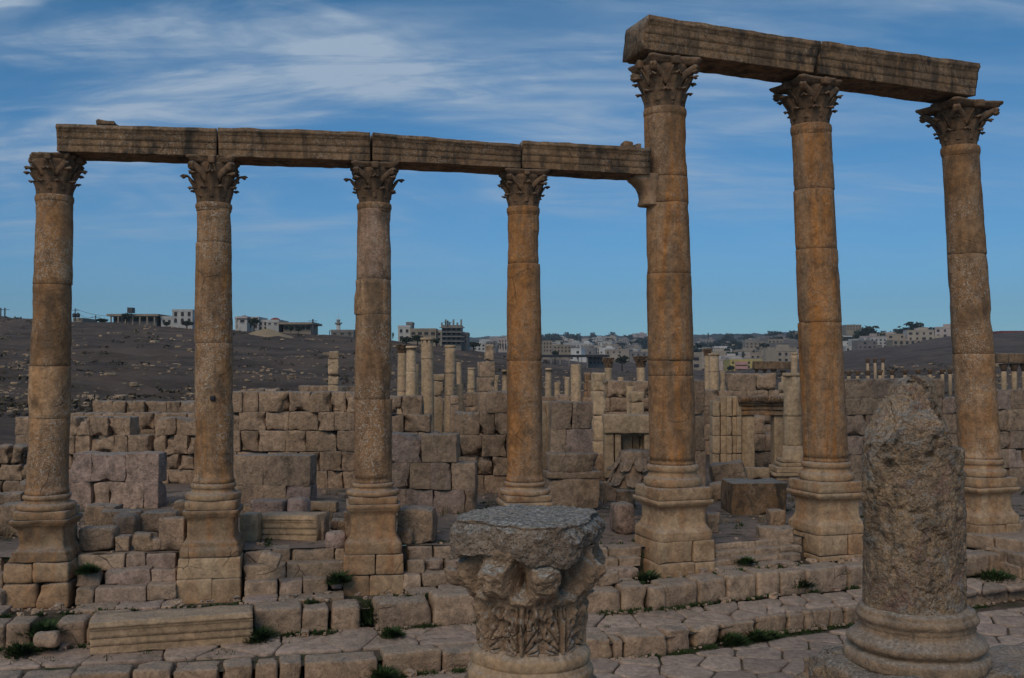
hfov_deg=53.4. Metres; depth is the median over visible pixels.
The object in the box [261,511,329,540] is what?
moulded block
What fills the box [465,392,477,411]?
ruined wall
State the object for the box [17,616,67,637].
weed
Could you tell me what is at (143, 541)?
fallen block
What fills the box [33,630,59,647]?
loose stone
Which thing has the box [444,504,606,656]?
worn capital
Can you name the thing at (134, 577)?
stone steps
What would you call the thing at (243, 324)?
house
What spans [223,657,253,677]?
kerb stone
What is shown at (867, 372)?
forum column
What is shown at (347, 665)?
kerb stone
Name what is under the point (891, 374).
forum column
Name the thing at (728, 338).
town tree
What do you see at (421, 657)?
kerb stone
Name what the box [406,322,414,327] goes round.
house
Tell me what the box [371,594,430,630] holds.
kerb stone
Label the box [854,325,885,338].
town tree
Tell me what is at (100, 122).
loose stone
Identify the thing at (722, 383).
standing column
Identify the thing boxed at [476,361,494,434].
square pier
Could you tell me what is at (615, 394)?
ruined wall
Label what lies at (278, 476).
ruined pier
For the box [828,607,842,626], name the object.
kerb stone
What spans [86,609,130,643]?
kerb stone
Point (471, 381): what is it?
standing column
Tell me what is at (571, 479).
pier foot
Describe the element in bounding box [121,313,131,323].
olive tree
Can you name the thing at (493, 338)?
town house
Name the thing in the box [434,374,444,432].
square pier
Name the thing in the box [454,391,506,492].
ruined wall
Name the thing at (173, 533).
fallen block
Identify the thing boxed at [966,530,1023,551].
corner step
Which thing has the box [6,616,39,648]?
kerb stone
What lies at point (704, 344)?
town tree
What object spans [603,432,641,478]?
ruined wall
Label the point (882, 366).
forum column
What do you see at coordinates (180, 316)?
house
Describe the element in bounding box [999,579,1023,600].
kerb stone
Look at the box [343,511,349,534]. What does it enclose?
fallen block
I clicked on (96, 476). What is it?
ruined pier
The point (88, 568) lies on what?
weed
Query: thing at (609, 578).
loose stone
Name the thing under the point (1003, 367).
forum column
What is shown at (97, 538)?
fallen block
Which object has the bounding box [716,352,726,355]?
town house
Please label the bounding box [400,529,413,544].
fallen block
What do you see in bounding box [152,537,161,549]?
fallen block
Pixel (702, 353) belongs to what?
town house
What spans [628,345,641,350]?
town house
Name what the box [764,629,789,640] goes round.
weed
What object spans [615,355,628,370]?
olive tree
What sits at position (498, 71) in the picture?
sky
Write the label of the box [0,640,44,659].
weed
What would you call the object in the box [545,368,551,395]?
standing column
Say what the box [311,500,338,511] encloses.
fallen block
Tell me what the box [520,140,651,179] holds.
architrave block
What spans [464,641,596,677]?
moulded drum
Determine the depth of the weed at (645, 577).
21.22 m
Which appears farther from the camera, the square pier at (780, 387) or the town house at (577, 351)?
the town house at (577, 351)
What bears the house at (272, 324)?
on the hillside at (923, 353)
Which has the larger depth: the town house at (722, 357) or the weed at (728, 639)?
the town house at (722, 357)
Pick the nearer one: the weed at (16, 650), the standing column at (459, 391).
the weed at (16, 650)
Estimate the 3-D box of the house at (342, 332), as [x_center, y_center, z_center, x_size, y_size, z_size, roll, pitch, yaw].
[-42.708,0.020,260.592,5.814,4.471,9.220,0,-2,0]
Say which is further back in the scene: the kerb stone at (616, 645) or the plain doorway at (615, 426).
the plain doorway at (615, 426)
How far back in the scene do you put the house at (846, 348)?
520.08 m
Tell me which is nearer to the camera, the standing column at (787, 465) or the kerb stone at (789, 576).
the kerb stone at (789, 576)
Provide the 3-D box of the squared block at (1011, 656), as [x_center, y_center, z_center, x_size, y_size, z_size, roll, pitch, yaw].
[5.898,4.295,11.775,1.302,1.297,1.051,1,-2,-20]
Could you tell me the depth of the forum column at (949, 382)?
109.75 m
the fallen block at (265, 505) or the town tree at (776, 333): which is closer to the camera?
the fallen block at (265, 505)
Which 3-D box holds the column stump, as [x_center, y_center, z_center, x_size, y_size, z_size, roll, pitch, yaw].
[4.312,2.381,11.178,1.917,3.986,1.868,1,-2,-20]
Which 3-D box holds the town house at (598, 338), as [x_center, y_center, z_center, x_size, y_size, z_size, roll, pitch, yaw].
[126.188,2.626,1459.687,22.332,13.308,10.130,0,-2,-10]
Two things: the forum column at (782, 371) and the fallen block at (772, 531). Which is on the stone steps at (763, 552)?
the fallen block at (772, 531)
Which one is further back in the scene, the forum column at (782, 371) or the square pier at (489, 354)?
the forum column at (782, 371)
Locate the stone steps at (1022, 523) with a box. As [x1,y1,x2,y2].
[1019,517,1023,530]
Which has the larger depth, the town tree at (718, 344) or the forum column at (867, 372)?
the town tree at (718, 344)
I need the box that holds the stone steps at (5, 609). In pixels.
[0,557,11,617]
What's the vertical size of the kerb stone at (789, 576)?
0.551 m
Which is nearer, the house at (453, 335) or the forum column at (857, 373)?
the forum column at (857, 373)
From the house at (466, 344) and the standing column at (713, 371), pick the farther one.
the house at (466, 344)
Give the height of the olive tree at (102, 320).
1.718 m
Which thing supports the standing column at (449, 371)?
on the hillside at (923, 353)
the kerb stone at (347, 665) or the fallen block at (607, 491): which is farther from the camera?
the fallen block at (607, 491)
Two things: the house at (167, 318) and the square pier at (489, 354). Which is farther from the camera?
the house at (167, 318)
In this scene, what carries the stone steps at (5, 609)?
on the step bed at (52, 614)
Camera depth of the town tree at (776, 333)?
1144.89 m
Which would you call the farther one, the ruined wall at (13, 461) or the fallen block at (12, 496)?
the ruined wall at (13, 461)
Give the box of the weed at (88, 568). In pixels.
[70,561,104,574]
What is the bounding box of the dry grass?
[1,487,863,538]
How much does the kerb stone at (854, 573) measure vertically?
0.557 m
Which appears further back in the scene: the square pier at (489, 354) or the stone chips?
the square pier at (489, 354)
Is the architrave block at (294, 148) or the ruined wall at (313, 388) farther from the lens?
the ruined wall at (313, 388)
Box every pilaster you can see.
[542,401,549,477]
[694,379,705,485]
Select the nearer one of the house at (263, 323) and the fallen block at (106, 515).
the fallen block at (106, 515)
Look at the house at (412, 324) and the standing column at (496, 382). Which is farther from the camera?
the house at (412, 324)
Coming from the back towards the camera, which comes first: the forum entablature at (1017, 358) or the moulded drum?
the forum entablature at (1017, 358)
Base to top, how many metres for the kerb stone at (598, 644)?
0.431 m
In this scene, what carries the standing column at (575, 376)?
on the hillside at (923, 353)
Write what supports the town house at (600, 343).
on the hillside at (923, 353)
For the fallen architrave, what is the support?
on the sidewalk
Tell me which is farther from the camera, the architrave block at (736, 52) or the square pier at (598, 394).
the square pier at (598, 394)
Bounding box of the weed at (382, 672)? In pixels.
[362,663,404,677]
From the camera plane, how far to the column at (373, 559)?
20.75 m
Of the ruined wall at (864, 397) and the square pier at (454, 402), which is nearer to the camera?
the ruined wall at (864, 397)
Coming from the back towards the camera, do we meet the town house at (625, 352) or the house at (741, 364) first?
the town house at (625, 352)
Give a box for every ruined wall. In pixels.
[0,443,27,491]
[15,416,195,483]
[71,411,194,433]
[92,400,193,412]
[232,390,354,488]
[241,388,280,391]
[299,385,354,391]
[390,395,439,433]
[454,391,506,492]
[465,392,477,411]
[542,380,648,413]
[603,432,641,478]
[703,373,779,453]
[754,415,770,466]
[845,378,957,479]
[997,389,1023,485]
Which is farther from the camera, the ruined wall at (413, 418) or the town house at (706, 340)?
the town house at (706, 340)
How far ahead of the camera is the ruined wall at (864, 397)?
33.62 m
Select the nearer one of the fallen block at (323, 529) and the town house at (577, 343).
the fallen block at (323, 529)
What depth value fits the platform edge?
21.16 m
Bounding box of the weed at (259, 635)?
[241,625,280,643]
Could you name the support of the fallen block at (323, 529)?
on the hillside at (923, 353)
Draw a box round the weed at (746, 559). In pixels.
[735,555,758,564]
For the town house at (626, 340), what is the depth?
1396.53 m
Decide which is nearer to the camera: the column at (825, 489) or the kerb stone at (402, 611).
the kerb stone at (402, 611)
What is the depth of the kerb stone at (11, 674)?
16.37 m
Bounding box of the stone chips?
[0,487,1023,677]
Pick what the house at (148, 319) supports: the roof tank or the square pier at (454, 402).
the roof tank
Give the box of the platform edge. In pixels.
[3,538,805,625]
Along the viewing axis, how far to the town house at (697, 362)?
443.50 m
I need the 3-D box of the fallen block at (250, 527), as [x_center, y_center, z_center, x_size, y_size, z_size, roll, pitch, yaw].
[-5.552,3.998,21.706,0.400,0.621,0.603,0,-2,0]
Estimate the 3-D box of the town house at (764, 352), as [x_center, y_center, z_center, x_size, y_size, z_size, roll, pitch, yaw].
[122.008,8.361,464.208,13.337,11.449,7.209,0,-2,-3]
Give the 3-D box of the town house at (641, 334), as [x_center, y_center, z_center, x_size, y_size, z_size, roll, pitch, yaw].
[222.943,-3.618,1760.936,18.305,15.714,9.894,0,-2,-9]
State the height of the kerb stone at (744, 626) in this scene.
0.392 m
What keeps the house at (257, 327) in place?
on the hillside at (923, 353)
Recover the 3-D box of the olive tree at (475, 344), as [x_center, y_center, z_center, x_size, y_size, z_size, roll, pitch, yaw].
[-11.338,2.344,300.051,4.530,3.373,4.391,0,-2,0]
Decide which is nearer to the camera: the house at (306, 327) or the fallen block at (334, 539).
the fallen block at (334, 539)
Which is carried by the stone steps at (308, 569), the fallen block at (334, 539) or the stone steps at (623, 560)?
the fallen block at (334, 539)
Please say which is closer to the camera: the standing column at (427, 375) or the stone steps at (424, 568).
the stone steps at (424, 568)
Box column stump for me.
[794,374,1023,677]
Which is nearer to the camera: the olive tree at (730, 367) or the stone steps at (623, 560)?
the stone steps at (623, 560)
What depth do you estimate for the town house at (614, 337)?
1408.36 m
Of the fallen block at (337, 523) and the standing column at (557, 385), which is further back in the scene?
the standing column at (557, 385)
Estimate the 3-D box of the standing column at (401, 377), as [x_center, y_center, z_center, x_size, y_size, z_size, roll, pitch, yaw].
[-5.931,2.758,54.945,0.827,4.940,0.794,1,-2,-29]
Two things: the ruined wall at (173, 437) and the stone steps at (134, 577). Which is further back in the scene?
the ruined wall at (173, 437)
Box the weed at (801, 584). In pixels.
[794,577,818,588]
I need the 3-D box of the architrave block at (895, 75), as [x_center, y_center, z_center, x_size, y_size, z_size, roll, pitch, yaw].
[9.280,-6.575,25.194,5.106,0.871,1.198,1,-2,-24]
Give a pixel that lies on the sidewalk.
(367, 638)
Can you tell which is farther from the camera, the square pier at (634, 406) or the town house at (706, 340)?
the town house at (706, 340)
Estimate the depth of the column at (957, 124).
25.74 m
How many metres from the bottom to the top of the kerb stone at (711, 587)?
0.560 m
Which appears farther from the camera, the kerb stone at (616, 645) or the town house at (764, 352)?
the town house at (764, 352)
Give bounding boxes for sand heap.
[248,329,293,337]
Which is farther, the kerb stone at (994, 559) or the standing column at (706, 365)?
the standing column at (706, 365)
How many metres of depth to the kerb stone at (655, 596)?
20.33 m
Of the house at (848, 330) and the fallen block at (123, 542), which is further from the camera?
the house at (848, 330)
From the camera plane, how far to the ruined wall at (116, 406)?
35.97 m
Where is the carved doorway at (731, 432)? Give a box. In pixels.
[709,396,783,466]
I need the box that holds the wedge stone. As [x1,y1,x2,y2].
[258,550,281,568]
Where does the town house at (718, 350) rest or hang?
on the hillside at (923, 353)
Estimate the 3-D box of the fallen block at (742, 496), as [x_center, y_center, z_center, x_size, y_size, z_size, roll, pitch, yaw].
[6.603,4.302,27.881,1.540,0.890,1.371,0,-2,0]
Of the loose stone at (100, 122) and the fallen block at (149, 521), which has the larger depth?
the fallen block at (149, 521)
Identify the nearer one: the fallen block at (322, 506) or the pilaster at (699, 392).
the fallen block at (322, 506)
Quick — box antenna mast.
[312,319,313,334]
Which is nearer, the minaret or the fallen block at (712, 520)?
the fallen block at (712, 520)
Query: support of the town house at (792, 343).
on the hillside at (923, 353)
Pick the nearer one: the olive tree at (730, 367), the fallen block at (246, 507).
the fallen block at (246, 507)
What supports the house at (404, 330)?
on the hillside at (923, 353)
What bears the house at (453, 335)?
on the hillside at (923, 353)
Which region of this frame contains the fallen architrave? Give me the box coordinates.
[88,604,252,654]
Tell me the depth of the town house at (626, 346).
884.13 m
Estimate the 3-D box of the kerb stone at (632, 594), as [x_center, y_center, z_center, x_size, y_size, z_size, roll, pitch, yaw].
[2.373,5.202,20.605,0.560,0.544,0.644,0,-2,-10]
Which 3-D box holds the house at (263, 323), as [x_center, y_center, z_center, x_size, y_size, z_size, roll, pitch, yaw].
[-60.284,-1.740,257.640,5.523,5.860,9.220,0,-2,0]
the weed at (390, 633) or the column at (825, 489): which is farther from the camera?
the column at (825, 489)
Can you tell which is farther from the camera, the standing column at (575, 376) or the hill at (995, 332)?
the hill at (995, 332)
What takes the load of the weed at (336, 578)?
on the stone steps at (308, 569)
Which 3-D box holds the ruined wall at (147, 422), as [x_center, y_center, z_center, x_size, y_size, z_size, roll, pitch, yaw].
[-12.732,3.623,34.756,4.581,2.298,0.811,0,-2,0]
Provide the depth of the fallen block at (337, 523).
22.46 m
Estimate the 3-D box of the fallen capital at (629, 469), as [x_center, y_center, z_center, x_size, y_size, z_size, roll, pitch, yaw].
[3.215,3.380,26.619,1.621,0.988,1.613,-1,-2,34]
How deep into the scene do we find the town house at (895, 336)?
584.83 m
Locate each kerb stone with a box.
[0,618,12,648]
[0,670,23,677]
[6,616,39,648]
[22,669,74,677]
[56,614,91,644]
[71,664,132,677]
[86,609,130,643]
[133,661,173,677]
[174,661,221,677]
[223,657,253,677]
[254,601,301,636]
[255,658,277,677]
[278,654,301,677]
[302,602,328,632]
[304,651,377,677]
[330,599,359,629]
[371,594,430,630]
[380,644,440,673]
[428,588,475,625]
[438,644,472,671]
[586,585,619,612]
[586,632,611,658]
[607,634,622,657]
[614,580,645,609]
[619,628,666,656]
[643,584,665,608]
[650,577,696,607]
[655,623,689,652]
[683,621,718,646]
[685,572,725,603]
[714,569,755,601]
[717,616,753,640]
[743,567,778,598]
[753,611,785,630]
[767,566,804,595]
[785,613,803,629]
[791,561,846,593]
[802,606,829,629]
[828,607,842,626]
[833,603,858,624]
[841,558,862,587]
[966,549,988,576]
[967,585,1007,605]
[976,549,999,571]
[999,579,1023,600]
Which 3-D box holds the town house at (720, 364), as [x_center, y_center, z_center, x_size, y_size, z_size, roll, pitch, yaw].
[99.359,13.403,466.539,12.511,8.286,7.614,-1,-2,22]
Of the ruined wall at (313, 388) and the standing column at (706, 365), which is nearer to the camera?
the ruined wall at (313, 388)
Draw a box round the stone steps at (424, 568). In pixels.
[403,545,465,598]
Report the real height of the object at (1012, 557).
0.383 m
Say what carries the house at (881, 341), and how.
on the hillside at (923, 353)
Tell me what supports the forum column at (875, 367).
on the hillside at (923, 353)
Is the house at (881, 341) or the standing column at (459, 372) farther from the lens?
the house at (881, 341)
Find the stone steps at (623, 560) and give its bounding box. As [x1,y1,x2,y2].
[599,544,641,586]
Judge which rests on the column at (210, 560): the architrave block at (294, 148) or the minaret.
the architrave block at (294, 148)
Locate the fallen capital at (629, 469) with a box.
[602,449,649,489]
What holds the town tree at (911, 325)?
on the hillside at (923, 353)
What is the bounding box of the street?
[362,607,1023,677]
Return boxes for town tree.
[546,336,555,341]
[568,335,581,340]
[638,339,647,348]
[693,344,708,351]
[694,343,710,347]
[712,340,722,345]
[721,335,734,341]
[727,341,741,349]
[743,334,753,339]
[752,343,768,351]
[771,331,782,335]
[786,333,797,338]
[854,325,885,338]
[895,321,923,333]
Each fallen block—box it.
[0,491,24,504]
[0,501,22,536]
[17,479,25,490]
[78,525,120,551]
[84,502,123,525]
[99,508,142,526]
[112,512,139,533]
[115,534,132,550]
[132,531,158,551]
[140,510,178,533]
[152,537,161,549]
[158,516,186,550]
[173,499,185,515]
[240,511,261,541]
[243,504,250,512]
[250,498,287,512]
[287,497,310,511]
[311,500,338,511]
[320,520,325,539]
[325,530,345,548]
[330,518,344,530]
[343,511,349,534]
[397,505,437,543]
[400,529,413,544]
[594,454,607,481]
[599,481,617,499]
[609,501,634,534]
[615,489,634,505]
[706,512,719,531]
[708,481,720,499]
[709,459,747,481]
[721,478,786,514]
[745,467,769,478]
[756,525,793,542]
[766,509,785,525]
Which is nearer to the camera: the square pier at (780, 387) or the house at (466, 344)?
the square pier at (780, 387)
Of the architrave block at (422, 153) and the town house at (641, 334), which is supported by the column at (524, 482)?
the architrave block at (422, 153)
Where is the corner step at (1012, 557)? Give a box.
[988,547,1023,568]
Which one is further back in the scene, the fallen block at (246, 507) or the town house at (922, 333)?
the town house at (922, 333)
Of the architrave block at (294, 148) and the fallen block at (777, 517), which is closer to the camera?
the architrave block at (294, 148)
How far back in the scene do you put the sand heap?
236.07 m
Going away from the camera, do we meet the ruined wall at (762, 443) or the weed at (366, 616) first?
the weed at (366, 616)
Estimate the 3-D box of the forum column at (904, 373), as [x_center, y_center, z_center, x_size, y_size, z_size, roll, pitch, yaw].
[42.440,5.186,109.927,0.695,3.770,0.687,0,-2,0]
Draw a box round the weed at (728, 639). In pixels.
[715,631,752,647]
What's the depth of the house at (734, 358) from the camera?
469.93 m
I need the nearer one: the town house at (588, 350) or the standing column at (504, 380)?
the standing column at (504, 380)
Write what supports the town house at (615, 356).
on the hillside at (923, 353)
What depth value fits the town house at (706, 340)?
1125.00 m
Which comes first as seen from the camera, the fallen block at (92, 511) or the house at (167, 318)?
the fallen block at (92, 511)
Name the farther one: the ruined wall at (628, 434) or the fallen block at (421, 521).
the ruined wall at (628, 434)
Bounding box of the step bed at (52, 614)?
[10,548,977,624]
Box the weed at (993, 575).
[966,567,1021,583]
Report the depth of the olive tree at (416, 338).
241.73 m
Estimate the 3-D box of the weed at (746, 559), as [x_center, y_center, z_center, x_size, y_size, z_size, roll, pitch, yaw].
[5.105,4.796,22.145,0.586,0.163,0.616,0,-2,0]
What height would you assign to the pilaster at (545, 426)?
2.967 m
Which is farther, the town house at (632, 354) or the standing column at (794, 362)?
the town house at (632, 354)
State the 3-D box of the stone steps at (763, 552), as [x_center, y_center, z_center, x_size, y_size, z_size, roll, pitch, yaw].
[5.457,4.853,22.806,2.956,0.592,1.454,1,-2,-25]
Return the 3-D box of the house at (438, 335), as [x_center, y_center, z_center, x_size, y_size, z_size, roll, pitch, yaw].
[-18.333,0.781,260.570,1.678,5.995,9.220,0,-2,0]
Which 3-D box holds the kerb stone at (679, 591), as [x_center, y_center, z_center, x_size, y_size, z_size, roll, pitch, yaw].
[3.304,5.200,20.842,0.836,0.555,0.649,1,-2,-21]
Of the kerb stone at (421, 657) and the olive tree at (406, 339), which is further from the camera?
the olive tree at (406, 339)
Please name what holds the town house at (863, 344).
on the hillside at (923, 353)
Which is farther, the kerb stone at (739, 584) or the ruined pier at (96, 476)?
the ruined pier at (96, 476)
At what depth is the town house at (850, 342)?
556.76 m
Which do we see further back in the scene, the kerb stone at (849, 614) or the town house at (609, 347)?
the town house at (609, 347)
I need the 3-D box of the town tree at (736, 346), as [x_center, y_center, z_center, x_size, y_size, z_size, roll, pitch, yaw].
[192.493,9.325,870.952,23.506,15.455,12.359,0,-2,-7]
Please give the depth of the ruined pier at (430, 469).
26.43 m
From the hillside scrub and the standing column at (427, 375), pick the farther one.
the hillside scrub
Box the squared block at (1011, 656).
[988,642,1023,675]
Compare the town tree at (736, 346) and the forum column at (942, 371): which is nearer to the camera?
the forum column at (942, 371)
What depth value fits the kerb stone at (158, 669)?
16.65 m
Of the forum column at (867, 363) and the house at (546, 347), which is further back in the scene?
the house at (546, 347)
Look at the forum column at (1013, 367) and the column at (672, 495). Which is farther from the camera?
the forum column at (1013, 367)
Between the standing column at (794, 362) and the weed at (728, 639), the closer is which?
the weed at (728, 639)
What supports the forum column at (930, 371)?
on the hillside at (923, 353)
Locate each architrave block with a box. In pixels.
[55,124,218,163]
[218,128,369,167]
[370,132,520,174]
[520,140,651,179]
[622,14,820,82]
[809,41,980,103]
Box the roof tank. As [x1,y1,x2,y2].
[127,307,134,319]
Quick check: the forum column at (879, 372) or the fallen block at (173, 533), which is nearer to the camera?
the fallen block at (173, 533)
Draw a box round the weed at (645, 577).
[634,570,663,582]
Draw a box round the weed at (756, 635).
[742,627,776,643]
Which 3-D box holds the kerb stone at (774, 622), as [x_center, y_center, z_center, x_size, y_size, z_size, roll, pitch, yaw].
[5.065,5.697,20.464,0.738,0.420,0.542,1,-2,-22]
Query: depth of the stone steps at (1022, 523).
26.45 m
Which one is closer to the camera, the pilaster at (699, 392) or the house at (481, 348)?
the pilaster at (699, 392)
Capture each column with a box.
[3,152,86,610]
[177,154,247,603]
[343,160,404,595]
[395,344,408,413]
[406,346,416,394]
[416,364,418,394]
[420,337,434,431]
[443,345,455,432]
[456,362,461,383]
[456,384,463,411]
[467,368,475,392]
[494,375,498,390]
[496,168,553,505]
[502,370,506,390]
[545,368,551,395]
[554,382,560,396]
[564,377,569,395]
[570,364,581,401]
[602,357,614,379]
[626,386,634,413]
[627,52,714,577]
[633,356,647,411]
[702,349,712,388]
[708,353,719,390]
[720,371,725,390]
[769,74,863,561]
[769,373,802,479]
[780,370,785,381]
[790,352,797,372]
[846,371,851,378]
[854,371,860,378]
[865,358,869,369]
[865,370,870,378]
[873,358,877,378]
[877,370,882,378]
[880,358,885,378]
[889,370,894,378]
[902,370,907,376]
[915,96,1021,532]
[927,369,933,377]
[939,369,945,396]
[947,369,952,396]
[999,364,1008,389]
[1009,364,1018,389]
[1019,364,1023,388]
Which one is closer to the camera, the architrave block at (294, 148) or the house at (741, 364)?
the architrave block at (294, 148)
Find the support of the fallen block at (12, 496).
on the hillside at (923, 353)
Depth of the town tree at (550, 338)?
1263.85 m
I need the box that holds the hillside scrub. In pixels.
[0,316,1021,426]
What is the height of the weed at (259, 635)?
0.268 m
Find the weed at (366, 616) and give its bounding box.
[355,592,379,625]
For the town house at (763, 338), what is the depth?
1067.99 m
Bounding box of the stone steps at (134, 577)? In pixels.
[72,551,180,615]
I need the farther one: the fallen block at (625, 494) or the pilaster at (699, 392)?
the pilaster at (699, 392)
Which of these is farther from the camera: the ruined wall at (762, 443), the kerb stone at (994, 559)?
the ruined wall at (762, 443)
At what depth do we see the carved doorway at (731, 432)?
38.01 m
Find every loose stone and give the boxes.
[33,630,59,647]
[96,119,118,125]
[597,570,618,585]
[620,141,632,146]
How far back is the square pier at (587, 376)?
49.81 m
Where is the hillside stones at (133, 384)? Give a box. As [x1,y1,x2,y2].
[0,321,1021,424]
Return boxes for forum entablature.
[752,361,790,369]
[994,353,1023,363]
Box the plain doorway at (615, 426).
[602,414,649,477]
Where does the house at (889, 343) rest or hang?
on the hillside at (923, 353)
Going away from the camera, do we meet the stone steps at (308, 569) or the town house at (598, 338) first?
the stone steps at (308, 569)
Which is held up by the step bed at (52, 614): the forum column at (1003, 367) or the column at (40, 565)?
the column at (40, 565)
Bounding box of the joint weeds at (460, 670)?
[0,491,1023,677]
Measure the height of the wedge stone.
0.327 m
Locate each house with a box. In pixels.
[73,318,94,321]
[106,314,168,325]
[161,316,172,326]
[172,309,194,328]
[235,315,249,330]
[235,317,267,330]
[260,320,288,331]
[266,318,282,331]
[278,322,321,334]
[331,330,354,336]
[398,325,411,342]
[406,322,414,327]
[410,328,438,345]
[437,330,441,346]
[439,319,464,349]
[462,332,469,350]
[474,342,485,351]
[487,341,495,352]
[489,336,499,340]
[498,338,506,352]
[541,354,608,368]
[542,341,551,359]
[552,345,570,359]
[563,341,583,347]
[570,348,586,361]
[581,346,592,354]
[592,336,604,341]
[598,342,614,345]
[599,346,616,349]
[604,344,620,348]
[605,335,617,340]
[605,349,632,360]
[610,353,621,359]
[622,338,629,342]
[625,343,642,348]
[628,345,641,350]
[630,352,647,362]
[635,332,646,337]
[693,354,701,369]
[694,350,715,357]
[699,338,716,343]
[713,349,729,351]
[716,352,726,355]
[719,359,722,370]
[721,356,749,358]
[723,359,762,370]
[725,357,744,358]
[732,348,752,351]
[742,342,764,349]
[750,350,762,357]
[760,336,773,341]
[763,345,796,357]
[764,339,783,346]
[766,346,795,360]
[769,339,798,348]
[842,325,861,335]
[843,346,851,350]
[848,339,857,345]
[852,340,881,350]
[859,333,885,337]
[867,337,886,346]
[885,334,906,339]
[886,340,921,346]
[907,327,943,339]
[935,324,950,336]
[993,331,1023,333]
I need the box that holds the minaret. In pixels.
[335,315,341,329]
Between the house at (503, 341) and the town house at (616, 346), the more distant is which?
the town house at (616, 346)
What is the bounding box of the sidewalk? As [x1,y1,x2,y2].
[0,577,1023,669]
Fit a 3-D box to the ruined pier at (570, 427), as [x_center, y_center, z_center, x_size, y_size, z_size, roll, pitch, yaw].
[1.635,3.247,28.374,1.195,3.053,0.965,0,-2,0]
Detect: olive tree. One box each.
[96,318,107,321]
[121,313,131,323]
[181,320,193,328]
[248,317,259,331]
[400,335,413,344]
[411,335,422,345]
[470,341,480,350]
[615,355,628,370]
[727,365,734,370]
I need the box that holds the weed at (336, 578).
[322,570,354,584]
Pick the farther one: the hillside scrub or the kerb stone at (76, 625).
the hillside scrub
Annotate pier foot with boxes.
[543,451,601,508]
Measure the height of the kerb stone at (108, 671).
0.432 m
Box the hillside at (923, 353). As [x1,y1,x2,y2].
[0,316,1023,556]
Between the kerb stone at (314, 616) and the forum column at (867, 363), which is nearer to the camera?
the kerb stone at (314, 616)
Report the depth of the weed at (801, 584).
21.69 m
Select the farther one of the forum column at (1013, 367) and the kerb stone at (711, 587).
the forum column at (1013, 367)
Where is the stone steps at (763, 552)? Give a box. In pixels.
[710,536,801,572]
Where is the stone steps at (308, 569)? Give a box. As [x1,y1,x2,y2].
[243,545,343,616]
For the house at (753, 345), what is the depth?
700.15 m
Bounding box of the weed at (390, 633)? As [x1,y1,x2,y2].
[378,625,406,638]
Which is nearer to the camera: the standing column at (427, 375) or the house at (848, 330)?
the standing column at (427, 375)
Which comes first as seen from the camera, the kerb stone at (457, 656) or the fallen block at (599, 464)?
the kerb stone at (457, 656)
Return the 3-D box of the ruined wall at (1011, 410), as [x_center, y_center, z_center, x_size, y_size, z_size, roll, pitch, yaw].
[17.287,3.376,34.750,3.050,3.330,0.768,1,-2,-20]
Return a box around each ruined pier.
[69,451,166,507]
[233,453,316,503]
[392,431,477,513]
[549,400,592,451]
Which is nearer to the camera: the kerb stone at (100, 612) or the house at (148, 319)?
the kerb stone at (100, 612)
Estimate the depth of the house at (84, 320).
249.00 m
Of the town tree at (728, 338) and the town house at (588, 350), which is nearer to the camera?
the town house at (588, 350)
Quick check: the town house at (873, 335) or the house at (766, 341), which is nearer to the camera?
the town house at (873, 335)
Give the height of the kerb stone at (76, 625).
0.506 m
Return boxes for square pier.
[328,351,338,390]
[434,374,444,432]
[449,395,458,432]
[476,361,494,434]
[484,344,493,360]
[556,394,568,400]
[583,372,590,396]
[591,372,605,455]
[628,391,643,413]
[778,382,783,417]
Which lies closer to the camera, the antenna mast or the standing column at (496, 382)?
the standing column at (496, 382)
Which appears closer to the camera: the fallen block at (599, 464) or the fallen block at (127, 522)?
the fallen block at (127, 522)
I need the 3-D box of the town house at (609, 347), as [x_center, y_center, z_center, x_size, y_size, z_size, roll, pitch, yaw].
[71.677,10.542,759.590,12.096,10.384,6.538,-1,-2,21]
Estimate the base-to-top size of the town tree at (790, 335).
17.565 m

